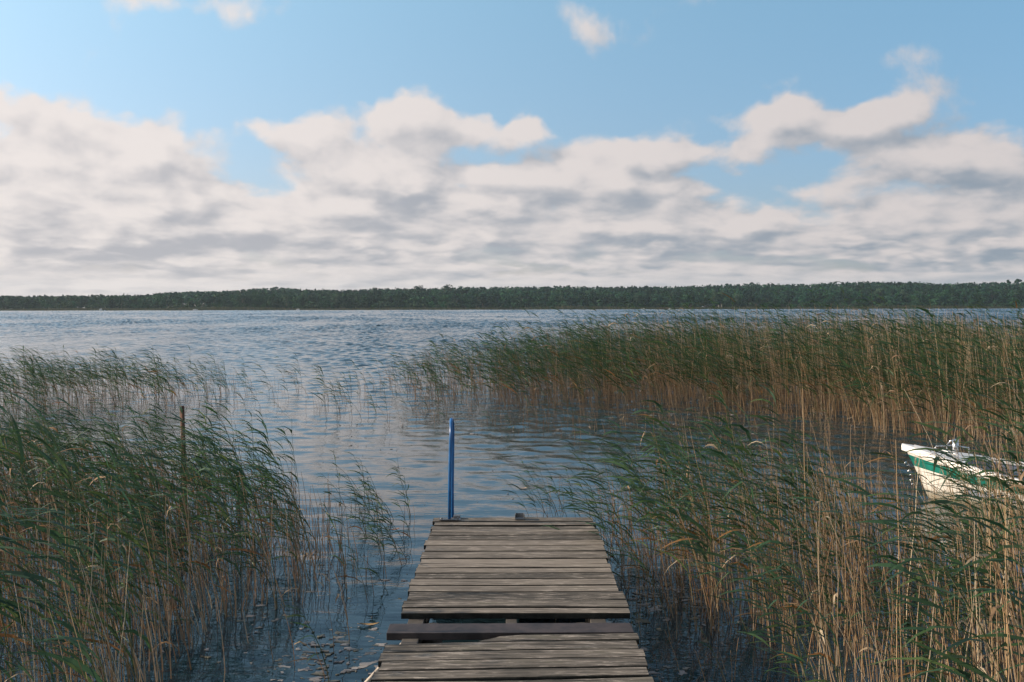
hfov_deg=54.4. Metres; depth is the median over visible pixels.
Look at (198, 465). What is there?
reed
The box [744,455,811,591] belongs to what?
reed
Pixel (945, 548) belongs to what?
dry reed
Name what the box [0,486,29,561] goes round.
reed
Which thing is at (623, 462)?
reed
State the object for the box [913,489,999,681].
reed
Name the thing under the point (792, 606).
reed
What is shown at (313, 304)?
shrub
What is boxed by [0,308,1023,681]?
water
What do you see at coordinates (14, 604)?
reed
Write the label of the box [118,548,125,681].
dry reed
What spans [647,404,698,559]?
reed
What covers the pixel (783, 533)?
reed
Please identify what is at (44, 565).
reed
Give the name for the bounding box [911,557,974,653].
reed
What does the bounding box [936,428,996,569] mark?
reed
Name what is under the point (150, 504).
reed
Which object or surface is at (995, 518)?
dry reed
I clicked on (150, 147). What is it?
sky
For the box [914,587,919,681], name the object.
dry reed
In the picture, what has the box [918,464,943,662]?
dry reed
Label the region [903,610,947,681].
reed
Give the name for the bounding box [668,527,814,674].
reed
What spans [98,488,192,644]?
reed
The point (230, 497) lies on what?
reed
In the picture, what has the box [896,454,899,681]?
dry reed
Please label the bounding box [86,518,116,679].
dry reed
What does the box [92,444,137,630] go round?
reed
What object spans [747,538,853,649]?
reed
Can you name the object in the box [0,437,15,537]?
reed
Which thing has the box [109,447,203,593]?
reed
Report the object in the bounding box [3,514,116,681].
reed
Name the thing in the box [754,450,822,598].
reed
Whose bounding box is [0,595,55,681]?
reed
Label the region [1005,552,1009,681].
dry reed
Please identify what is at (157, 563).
reed
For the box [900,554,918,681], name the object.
dry reed
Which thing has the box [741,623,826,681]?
reed
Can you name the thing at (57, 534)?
reed
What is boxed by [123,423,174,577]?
reed
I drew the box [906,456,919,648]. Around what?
dry reed
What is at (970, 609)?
dry reed
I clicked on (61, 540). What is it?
reed
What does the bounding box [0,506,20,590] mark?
reed
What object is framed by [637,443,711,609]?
reed
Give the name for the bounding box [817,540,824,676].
dry reed
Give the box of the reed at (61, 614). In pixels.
[0,542,102,680]
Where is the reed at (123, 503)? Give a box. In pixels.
[95,466,170,592]
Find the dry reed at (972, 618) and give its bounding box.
[969,568,974,681]
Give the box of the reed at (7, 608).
[0,565,49,681]
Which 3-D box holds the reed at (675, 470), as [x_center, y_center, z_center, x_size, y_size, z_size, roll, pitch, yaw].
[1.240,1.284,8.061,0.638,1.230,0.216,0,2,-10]
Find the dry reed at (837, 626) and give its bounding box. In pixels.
[837,567,839,681]
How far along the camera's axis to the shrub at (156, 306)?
910.45 m
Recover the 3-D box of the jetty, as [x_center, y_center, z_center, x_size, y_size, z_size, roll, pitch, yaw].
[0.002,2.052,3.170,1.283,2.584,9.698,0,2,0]
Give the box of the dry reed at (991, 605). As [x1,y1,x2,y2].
[989,516,992,678]
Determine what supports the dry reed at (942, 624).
on the ground
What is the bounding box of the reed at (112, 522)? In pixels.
[63,434,152,603]
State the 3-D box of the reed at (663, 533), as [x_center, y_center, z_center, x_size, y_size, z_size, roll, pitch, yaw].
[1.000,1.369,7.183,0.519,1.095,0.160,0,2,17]
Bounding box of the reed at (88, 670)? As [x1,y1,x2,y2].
[15,537,106,681]
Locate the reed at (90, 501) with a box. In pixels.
[41,420,117,559]
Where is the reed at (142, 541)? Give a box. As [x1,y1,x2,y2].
[79,439,165,608]
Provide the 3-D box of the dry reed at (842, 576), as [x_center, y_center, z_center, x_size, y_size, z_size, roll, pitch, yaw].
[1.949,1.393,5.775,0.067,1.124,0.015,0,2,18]
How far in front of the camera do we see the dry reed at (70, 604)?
4.69 m
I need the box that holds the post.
[180,406,186,488]
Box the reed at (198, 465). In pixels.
[171,422,238,562]
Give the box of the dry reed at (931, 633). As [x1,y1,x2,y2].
[925,571,938,681]
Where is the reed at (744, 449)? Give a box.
[707,395,767,624]
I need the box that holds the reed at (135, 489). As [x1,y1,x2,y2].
[102,428,159,584]
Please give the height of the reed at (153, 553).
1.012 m
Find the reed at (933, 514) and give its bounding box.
[896,490,1008,599]
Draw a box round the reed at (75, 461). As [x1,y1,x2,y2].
[47,415,90,544]
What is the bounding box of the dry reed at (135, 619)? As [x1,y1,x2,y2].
[113,546,145,681]
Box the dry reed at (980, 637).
[979,605,982,681]
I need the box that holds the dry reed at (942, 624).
[933,575,950,681]
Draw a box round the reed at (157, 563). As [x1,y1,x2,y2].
[108,489,181,639]
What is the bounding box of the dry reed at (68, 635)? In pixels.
[63,572,71,681]
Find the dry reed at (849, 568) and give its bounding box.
[806,472,868,656]
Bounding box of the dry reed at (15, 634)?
[0,581,30,681]
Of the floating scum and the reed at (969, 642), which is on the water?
the floating scum
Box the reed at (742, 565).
[680,464,759,620]
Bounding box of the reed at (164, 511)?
[89,461,224,596]
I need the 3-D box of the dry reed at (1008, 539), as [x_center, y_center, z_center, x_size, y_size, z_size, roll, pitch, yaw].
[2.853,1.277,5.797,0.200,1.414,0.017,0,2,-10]
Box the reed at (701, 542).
[667,425,719,608]
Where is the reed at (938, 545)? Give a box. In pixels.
[868,496,976,627]
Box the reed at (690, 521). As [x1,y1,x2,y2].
[661,477,716,621]
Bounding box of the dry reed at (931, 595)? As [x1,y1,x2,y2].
[920,528,940,670]
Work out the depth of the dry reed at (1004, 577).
5.41 m
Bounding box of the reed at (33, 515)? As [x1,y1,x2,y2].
[0,488,100,605]
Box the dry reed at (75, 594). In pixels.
[50,500,93,651]
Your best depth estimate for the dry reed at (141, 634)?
4.53 m
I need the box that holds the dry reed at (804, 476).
[802,388,806,580]
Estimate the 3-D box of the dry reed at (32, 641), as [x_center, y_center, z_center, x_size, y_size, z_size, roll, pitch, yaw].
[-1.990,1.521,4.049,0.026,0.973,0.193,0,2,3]
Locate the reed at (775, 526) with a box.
[753,508,824,678]
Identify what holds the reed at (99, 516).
on the ground
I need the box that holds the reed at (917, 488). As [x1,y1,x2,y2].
[863,452,995,579]
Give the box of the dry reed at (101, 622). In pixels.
[77,552,119,681]
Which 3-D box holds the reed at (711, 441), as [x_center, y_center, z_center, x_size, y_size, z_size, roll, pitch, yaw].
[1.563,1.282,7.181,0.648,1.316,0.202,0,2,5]
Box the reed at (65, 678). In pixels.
[0,595,70,681]
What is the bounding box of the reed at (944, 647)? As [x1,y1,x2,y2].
[914,596,965,681]
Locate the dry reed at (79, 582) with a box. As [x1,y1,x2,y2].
[79,508,86,681]
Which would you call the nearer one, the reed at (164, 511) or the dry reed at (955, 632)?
the dry reed at (955, 632)
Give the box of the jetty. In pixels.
[371,418,653,681]
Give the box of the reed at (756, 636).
[735,622,804,681]
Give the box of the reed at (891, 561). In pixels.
[845,529,976,675]
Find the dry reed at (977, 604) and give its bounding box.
[976,523,982,678]
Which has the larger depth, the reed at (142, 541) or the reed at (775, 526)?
the reed at (142, 541)
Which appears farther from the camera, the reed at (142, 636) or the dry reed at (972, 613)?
the reed at (142, 636)
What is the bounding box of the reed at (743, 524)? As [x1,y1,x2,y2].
[697,466,790,644]
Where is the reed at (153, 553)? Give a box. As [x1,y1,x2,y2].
[109,486,169,617]
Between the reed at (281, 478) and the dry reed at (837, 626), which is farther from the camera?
the reed at (281, 478)
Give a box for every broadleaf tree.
[282,294,290,306]
[307,293,314,302]
[331,293,342,307]
[372,287,381,294]
[412,285,423,293]
[416,293,428,302]
[442,284,453,291]
[474,293,490,308]
[486,293,500,306]
[564,296,575,306]
[584,290,596,303]
[669,291,680,303]
[715,289,725,306]
[733,293,740,305]
[873,287,884,301]
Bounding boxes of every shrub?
[28,304,44,308]
[54,302,72,307]
[90,304,102,307]
[116,301,128,308]
[150,304,159,308]
[174,303,188,307]
[304,301,321,307]
[445,302,461,307]
[811,302,831,307]
[876,302,893,305]
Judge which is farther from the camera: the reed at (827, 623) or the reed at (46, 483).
the reed at (46, 483)
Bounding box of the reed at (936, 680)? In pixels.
[894,626,941,681]
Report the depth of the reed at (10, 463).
9.24 m
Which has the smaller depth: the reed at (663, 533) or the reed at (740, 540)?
the reed at (740, 540)
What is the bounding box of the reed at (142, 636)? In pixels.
[86,481,155,681]
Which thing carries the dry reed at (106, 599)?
on the ground
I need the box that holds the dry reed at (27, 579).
[4,494,53,659]
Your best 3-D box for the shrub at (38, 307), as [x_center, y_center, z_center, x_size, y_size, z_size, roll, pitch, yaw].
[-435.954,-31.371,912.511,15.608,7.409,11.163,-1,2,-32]
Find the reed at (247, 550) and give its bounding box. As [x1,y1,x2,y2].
[210,474,275,609]
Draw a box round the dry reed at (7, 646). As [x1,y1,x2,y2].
[0,616,11,681]
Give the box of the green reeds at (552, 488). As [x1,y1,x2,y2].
[497,455,594,516]
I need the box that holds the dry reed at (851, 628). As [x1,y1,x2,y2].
[841,568,857,681]
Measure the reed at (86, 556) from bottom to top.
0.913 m
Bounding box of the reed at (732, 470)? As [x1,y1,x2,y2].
[680,432,799,562]
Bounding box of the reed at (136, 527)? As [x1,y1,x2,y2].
[98,507,198,631]
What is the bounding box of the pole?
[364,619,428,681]
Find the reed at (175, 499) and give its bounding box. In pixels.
[143,471,225,616]
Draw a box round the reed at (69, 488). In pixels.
[47,431,88,559]
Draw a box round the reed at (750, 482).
[716,424,795,596]
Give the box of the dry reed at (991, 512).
[980,446,1003,620]
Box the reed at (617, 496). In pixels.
[572,469,682,592]
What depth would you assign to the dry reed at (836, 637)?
4.45 m
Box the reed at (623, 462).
[598,448,713,575]
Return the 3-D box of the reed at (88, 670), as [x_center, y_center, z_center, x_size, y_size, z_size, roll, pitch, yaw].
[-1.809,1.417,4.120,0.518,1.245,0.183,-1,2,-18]
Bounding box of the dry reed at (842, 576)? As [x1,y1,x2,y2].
[842,485,850,659]
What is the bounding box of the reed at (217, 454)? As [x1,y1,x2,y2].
[165,411,264,543]
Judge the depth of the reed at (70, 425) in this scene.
9.11 m
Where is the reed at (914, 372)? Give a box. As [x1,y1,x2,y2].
[859,316,944,439]
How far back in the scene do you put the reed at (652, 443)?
7.14 m
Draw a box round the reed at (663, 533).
[618,454,684,590]
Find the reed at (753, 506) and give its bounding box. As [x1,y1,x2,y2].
[728,494,794,650]
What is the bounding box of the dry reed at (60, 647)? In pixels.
[49,610,67,681]
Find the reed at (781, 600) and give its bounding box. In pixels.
[725,551,805,678]
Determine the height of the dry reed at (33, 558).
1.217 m
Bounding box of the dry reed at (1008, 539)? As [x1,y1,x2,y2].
[989,440,1015,656]
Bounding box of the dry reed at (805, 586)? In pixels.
[790,486,824,674]
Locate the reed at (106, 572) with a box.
[62,502,129,681]
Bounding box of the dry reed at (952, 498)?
[904,389,987,648]
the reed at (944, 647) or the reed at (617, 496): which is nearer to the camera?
the reed at (944, 647)
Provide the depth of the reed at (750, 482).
6.92 m
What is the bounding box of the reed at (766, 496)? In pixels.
[710,451,813,548]
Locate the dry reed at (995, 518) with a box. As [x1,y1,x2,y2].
[990,458,999,660]
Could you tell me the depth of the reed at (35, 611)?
5.06 m
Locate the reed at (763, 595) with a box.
[661,532,806,680]
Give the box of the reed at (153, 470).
[125,423,178,587]
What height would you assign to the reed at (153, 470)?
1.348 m
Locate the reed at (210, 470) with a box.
[182,441,246,599]
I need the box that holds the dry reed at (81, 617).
[65,550,99,671]
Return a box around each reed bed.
[0,343,407,425]
[0,382,414,681]
[353,281,1023,449]
[531,363,1023,681]
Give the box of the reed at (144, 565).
[119,522,169,666]
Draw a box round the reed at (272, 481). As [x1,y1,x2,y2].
[242,444,311,592]
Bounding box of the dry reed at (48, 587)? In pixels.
[47,492,57,676]
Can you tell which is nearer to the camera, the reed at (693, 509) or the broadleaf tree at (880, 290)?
the reed at (693, 509)
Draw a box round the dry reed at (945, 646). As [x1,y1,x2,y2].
[939,609,951,681]
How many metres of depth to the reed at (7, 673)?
4.58 m
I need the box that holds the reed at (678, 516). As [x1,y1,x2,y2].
[630,458,709,614]
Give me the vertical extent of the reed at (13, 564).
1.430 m
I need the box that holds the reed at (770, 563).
[714,524,821,651]
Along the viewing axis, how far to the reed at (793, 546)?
6.11 m
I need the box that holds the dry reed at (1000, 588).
[982,491,1005,671]
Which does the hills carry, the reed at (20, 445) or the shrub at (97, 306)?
the shrub at (97, 306)
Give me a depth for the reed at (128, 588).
5.39 m
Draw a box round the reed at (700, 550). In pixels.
[670,537,791,669]
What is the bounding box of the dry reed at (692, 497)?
[683,418,708,583]
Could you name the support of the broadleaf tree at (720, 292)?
on the hills
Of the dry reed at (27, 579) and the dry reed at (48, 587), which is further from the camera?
the dry reed at (27, 579)
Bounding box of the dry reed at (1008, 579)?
[1005,489,1012,681]
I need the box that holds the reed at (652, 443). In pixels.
[630,430,713,590]
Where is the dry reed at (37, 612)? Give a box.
[27,555,45,681]
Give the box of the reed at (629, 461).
[602,426,675,543]
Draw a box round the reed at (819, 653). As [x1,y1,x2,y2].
[757,552,838,681]
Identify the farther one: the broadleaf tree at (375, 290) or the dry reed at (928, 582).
the broadleaf tree at (375, 290)
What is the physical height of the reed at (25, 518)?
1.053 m
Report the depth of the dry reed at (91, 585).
4.85 m
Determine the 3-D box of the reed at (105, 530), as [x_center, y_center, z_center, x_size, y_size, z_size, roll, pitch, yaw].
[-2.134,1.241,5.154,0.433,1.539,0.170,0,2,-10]
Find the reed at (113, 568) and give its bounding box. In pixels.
[19,519,170,650]
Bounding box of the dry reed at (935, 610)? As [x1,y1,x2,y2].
[933,551,936,678]
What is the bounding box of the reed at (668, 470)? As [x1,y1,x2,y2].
[639,435,695,565]
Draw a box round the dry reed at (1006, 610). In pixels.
[1005,496,1007,677]
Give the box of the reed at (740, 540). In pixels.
[706,472,784,636]
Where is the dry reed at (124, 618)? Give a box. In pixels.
[117,545,129,681]
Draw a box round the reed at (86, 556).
[50,504,111,638]
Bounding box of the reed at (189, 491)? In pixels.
[160,477,253,595]
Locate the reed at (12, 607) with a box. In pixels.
[0,572,18,645]
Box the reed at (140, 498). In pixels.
[107,458,206,609]
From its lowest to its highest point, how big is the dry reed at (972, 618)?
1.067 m
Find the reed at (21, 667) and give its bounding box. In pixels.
[0,640,35,681]
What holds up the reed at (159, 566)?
in the water
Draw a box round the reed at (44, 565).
[0,522,87,646]
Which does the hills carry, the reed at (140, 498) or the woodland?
the woodland
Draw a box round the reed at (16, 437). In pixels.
[0,407,60,573]
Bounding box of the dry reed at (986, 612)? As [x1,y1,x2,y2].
[985,561,991,666]
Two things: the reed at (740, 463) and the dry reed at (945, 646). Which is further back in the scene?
the reed at (740, 463)
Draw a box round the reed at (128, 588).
[78,506,160,681]
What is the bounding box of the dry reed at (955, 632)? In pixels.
[954,593,956,679]
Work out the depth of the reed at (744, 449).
6.22 m
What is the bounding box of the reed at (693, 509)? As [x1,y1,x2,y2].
[652,438,730,593]
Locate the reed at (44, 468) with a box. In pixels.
[11,443,84,572]
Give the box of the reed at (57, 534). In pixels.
[2,417,112,666]
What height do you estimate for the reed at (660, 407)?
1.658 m
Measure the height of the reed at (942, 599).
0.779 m
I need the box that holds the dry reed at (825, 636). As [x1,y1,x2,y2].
[822,583,831,681]
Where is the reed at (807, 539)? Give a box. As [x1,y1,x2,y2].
[783,490,835,608]
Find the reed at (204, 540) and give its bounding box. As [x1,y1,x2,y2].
[143,458,225,596]
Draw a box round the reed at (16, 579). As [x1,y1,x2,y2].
[0,552,31,622]
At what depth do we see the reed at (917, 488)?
6.83 m
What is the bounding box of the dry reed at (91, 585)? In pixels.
[81,510,96,681]
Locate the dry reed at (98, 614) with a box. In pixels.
[97,544,102,681]
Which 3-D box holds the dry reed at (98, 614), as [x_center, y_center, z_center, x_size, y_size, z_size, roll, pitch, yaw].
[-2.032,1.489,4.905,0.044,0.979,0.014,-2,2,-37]
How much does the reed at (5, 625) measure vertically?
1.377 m
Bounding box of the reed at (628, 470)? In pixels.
[578,446,730,624]
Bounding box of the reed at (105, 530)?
[57,433,138,678]
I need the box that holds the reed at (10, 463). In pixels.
[0,423,21,532]
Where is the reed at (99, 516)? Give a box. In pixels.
[75,463,129,676]
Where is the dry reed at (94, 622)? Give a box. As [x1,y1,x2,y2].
[74,542,107,681]
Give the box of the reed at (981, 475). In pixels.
[954,440,1014,548]
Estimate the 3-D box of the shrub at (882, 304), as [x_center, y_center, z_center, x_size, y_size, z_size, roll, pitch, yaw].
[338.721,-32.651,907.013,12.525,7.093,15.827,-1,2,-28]
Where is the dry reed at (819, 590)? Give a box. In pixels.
[818,491,826,679]
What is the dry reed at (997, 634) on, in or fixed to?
on the ground
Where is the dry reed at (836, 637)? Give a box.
[827,583,841,681]
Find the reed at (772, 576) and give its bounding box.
[725,528,815,681]
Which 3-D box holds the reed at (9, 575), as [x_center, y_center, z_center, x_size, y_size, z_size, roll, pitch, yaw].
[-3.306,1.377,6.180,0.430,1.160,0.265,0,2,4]
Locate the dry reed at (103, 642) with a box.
[88,593,115,681]
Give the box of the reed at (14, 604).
[0,589,88,681]
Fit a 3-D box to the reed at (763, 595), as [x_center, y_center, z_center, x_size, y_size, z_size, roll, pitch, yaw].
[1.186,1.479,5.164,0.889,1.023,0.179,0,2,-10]
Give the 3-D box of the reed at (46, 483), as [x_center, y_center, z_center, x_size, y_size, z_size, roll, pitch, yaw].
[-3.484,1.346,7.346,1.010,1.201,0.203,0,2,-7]
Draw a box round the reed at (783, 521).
[750,468,825,599]
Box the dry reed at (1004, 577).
[996,495,1011,680]
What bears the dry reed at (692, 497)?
on the ground
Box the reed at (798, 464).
[774,420,825,543]
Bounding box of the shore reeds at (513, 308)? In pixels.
[0,305,1023,310]
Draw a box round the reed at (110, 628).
[34,502,136,681]
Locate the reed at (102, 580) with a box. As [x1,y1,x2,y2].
[58,538,132,681]
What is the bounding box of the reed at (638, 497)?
[610,474,723,610]
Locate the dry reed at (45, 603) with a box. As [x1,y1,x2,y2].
[43,515,49,681]
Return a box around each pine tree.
[1004,280,1011,289]
[1009,279,1022,291]
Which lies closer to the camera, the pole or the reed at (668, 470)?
the pole
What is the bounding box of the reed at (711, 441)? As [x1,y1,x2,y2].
[685,427,766,574]
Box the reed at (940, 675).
[889,596,945,681]
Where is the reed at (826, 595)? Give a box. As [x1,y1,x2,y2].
[785,493,838,656]
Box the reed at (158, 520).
[75,472,219,602]
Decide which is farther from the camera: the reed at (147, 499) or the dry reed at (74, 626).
the reed at (147, 499)
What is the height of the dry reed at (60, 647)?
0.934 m
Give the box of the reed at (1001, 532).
[959,458,1016,586]
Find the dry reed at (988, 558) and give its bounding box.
[987,472,994,660]
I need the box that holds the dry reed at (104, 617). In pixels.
[104,543,110,681]
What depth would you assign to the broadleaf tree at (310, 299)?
922.37 m
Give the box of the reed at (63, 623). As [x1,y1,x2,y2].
[0,514,96,681]
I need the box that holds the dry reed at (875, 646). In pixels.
[857,610,890,681]
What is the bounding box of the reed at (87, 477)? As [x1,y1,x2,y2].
[61,429,129,554]
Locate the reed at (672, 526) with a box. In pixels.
[607,463,695,631]
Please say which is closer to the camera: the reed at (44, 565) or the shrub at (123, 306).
the reed at (44, 565)
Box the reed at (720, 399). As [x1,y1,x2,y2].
[702,372,746,525]
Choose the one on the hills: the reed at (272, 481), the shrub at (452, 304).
the shrub at (452, 304)
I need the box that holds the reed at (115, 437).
[94,425,168,552]
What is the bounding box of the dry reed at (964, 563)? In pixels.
[952,488,976,661]
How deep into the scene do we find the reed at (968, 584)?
5.75 m
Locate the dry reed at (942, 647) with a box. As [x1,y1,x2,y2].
[940,605,945,681]
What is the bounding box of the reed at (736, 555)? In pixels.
[696,490,773,630]
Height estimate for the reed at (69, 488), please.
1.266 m
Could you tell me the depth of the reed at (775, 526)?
5.25 m
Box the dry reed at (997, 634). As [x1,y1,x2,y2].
[995,572,998,681]
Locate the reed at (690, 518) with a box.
[647,430,728,624]
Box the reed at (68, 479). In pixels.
[21,425,121,629]
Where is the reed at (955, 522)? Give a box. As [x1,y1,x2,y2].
[929,512,989,657]
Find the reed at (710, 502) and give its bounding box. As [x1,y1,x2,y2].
[666,438,746,598]
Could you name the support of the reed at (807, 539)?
in the water
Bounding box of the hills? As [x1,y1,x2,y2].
[1,302,1023,310]
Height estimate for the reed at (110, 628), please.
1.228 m
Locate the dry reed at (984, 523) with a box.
[949,450,1015,635]
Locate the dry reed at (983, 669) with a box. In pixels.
[974,518,989,681]
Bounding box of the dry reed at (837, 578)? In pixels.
[833,482,837,665]
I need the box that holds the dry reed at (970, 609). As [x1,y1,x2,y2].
[958,535,978,681]
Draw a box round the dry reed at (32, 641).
[27,596,34,681]
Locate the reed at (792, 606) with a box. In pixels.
[748,525,810,652]
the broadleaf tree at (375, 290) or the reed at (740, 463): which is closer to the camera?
the reed at (740, 463)
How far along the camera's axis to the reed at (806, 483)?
6.56 m
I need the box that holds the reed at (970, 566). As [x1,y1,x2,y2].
[937,522,1000,664]
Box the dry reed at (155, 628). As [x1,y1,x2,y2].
[150,562,157,681]
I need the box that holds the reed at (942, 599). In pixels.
[905,555,980,681]
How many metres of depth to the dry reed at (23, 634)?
4.40 m
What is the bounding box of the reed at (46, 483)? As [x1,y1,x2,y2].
[2,452,111,577]
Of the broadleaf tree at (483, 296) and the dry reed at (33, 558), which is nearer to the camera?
the dry reed at (33, 558)
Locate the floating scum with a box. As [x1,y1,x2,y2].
[10,405,861,681]
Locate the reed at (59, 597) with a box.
[0,541,98,674]
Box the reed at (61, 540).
[3,414,100,673]
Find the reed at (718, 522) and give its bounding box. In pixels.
[681,456,759,610]
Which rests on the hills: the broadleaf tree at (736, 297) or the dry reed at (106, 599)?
the broadleaf tree at (736, 297)
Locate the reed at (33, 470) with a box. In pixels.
[9,420,61,522]
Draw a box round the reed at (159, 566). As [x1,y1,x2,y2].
[82,518,206,631]
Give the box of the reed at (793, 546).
[745,485,826,632]
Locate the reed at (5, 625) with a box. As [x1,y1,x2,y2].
[0,607,26,681]
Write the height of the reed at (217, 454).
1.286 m
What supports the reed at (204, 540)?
in the water
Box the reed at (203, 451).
[194,448,266,578]
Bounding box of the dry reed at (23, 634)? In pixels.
[14,583,32,681]
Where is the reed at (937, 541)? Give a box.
[890,494,995,678]
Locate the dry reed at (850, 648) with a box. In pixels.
[830,611,865,681]
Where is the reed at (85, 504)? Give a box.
[47,455,159,639]
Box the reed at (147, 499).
[82,452,205,580]
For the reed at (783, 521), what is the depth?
6.88 m
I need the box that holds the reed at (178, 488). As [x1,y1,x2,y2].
[129,424,198,563]
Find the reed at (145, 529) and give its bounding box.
[110,466,171,639]
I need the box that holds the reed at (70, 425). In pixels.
[49,389,102,516]
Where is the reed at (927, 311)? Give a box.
[907,299,953,437]
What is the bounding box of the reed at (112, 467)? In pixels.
[70,412,143,644]
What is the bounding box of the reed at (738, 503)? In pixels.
[687,445,776,616]
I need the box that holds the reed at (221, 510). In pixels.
[184,435,248,573]
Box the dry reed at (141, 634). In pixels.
[139,586,143,681]
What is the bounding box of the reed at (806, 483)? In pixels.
[793,472,849,606]
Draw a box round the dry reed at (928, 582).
[899,523,958,681]
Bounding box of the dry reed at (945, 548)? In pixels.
[914,484,976,660]
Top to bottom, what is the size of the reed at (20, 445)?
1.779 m
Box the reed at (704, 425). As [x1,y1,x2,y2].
[682,420,745,596]
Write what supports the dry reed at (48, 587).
on the ground
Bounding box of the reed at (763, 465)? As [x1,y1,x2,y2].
[733,421,800,543]
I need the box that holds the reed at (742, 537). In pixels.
[685,436,775,645]
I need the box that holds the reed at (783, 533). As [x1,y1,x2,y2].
[737,463,823,623]
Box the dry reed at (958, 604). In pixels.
[957,538,959,676]
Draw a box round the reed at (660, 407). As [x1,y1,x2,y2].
[630,399,677,557]
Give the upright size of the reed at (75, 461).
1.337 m
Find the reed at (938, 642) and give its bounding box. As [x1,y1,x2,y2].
[877,527,965,681]
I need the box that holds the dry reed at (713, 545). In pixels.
[689,427,718,631]
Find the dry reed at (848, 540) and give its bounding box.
[827,442,855,640]
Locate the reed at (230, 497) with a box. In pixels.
[189,434,267,577]
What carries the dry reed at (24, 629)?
on the ground
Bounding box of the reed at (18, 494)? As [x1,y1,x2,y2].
[0,450,50,561]
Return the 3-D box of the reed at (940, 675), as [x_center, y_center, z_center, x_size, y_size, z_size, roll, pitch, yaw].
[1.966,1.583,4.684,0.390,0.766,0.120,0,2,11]
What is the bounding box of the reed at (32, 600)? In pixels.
[0,575,105,681]
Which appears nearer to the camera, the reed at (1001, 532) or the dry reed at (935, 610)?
the dry reed at (935, 610)
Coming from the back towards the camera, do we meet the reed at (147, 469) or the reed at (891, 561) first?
the reed at (147, 469)
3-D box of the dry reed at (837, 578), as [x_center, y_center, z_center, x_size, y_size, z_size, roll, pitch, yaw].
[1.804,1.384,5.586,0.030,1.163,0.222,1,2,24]
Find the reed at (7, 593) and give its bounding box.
[0,558,16,631]
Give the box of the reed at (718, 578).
[636,511,749,642]
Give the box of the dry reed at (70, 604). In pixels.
[68,574,73,646]
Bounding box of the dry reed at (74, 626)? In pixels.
[59,564,87,681]
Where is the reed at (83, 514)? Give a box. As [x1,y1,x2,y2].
[61,470,105,591]
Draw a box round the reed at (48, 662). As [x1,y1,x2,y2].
[11,611,53,681]
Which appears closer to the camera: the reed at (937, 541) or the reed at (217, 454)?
the reed at (937, 541)
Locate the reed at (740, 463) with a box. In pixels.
[715,406,764,575]
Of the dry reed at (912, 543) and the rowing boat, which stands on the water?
the rowing boat
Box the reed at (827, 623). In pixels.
[802,569,845,681]
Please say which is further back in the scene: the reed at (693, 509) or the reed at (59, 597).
the reed at (693, 509)
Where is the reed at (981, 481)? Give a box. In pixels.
[948,441,1013,569]
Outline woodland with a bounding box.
[0,281,1023,308]
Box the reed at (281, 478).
[239,422,316,577]
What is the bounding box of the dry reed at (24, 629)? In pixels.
[1,540,39,680]
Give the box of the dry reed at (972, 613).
[962,546,979,681]
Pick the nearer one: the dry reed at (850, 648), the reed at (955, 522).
the dry reed at (850, 648)
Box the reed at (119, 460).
[94,418,160,548]
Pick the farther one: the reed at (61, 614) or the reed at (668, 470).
the reed at (668, 470)
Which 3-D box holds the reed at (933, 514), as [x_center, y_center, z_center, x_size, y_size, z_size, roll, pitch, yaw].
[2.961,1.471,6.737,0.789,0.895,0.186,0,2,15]
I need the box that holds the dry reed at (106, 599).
[106,523,113,681]
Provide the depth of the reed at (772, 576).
4.95 m
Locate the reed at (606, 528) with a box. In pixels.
[557,500,665,616]
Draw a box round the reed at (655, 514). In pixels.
[586,462,735,629]
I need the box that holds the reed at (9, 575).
[0,529,22,631]
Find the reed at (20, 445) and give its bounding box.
[0,378,44,593]
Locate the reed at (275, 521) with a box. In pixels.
[240,412,285,575]
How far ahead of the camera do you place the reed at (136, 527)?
6.42 m
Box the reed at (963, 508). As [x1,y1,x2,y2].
[942,469,993,567]
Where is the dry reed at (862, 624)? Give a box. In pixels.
[860,566,862,681]
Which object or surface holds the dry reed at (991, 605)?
on the ground
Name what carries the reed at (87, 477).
in the water
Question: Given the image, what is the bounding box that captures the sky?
[0,0,1023,307]
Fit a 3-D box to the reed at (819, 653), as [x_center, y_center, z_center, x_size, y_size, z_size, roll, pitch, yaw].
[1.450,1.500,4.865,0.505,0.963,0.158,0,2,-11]
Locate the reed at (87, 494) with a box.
[24,455,148,571]
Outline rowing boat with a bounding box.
[901,439,1023,513]
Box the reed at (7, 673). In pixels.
[0,586,16,681]
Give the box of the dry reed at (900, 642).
[899,603,902,681]
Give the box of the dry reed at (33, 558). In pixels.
[29,469,41,643]
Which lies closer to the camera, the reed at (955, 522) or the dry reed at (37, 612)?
the dry reed at (37, 612)
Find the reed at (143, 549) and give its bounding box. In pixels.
[69,429,183,642]
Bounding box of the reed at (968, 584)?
[935,493,996,652]
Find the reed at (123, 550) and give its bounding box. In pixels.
[99,510,145,656]
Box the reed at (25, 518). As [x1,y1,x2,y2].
[12,475,78,592]
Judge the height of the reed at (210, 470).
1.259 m
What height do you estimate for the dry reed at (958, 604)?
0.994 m
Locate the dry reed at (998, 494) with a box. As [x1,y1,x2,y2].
[998,430,1005,600]
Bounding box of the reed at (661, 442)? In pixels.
[633,404,706,526]
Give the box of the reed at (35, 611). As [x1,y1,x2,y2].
[0,503,68,677]
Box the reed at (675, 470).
[635,424,704,547]
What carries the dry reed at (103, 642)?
on the ground
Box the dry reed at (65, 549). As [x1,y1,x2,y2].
[65,504,68,644]
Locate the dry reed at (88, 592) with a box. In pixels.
[88,512,93,681]
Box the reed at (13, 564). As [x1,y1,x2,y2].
[0,492,63,681]
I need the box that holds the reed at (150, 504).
[58,443,212,607]

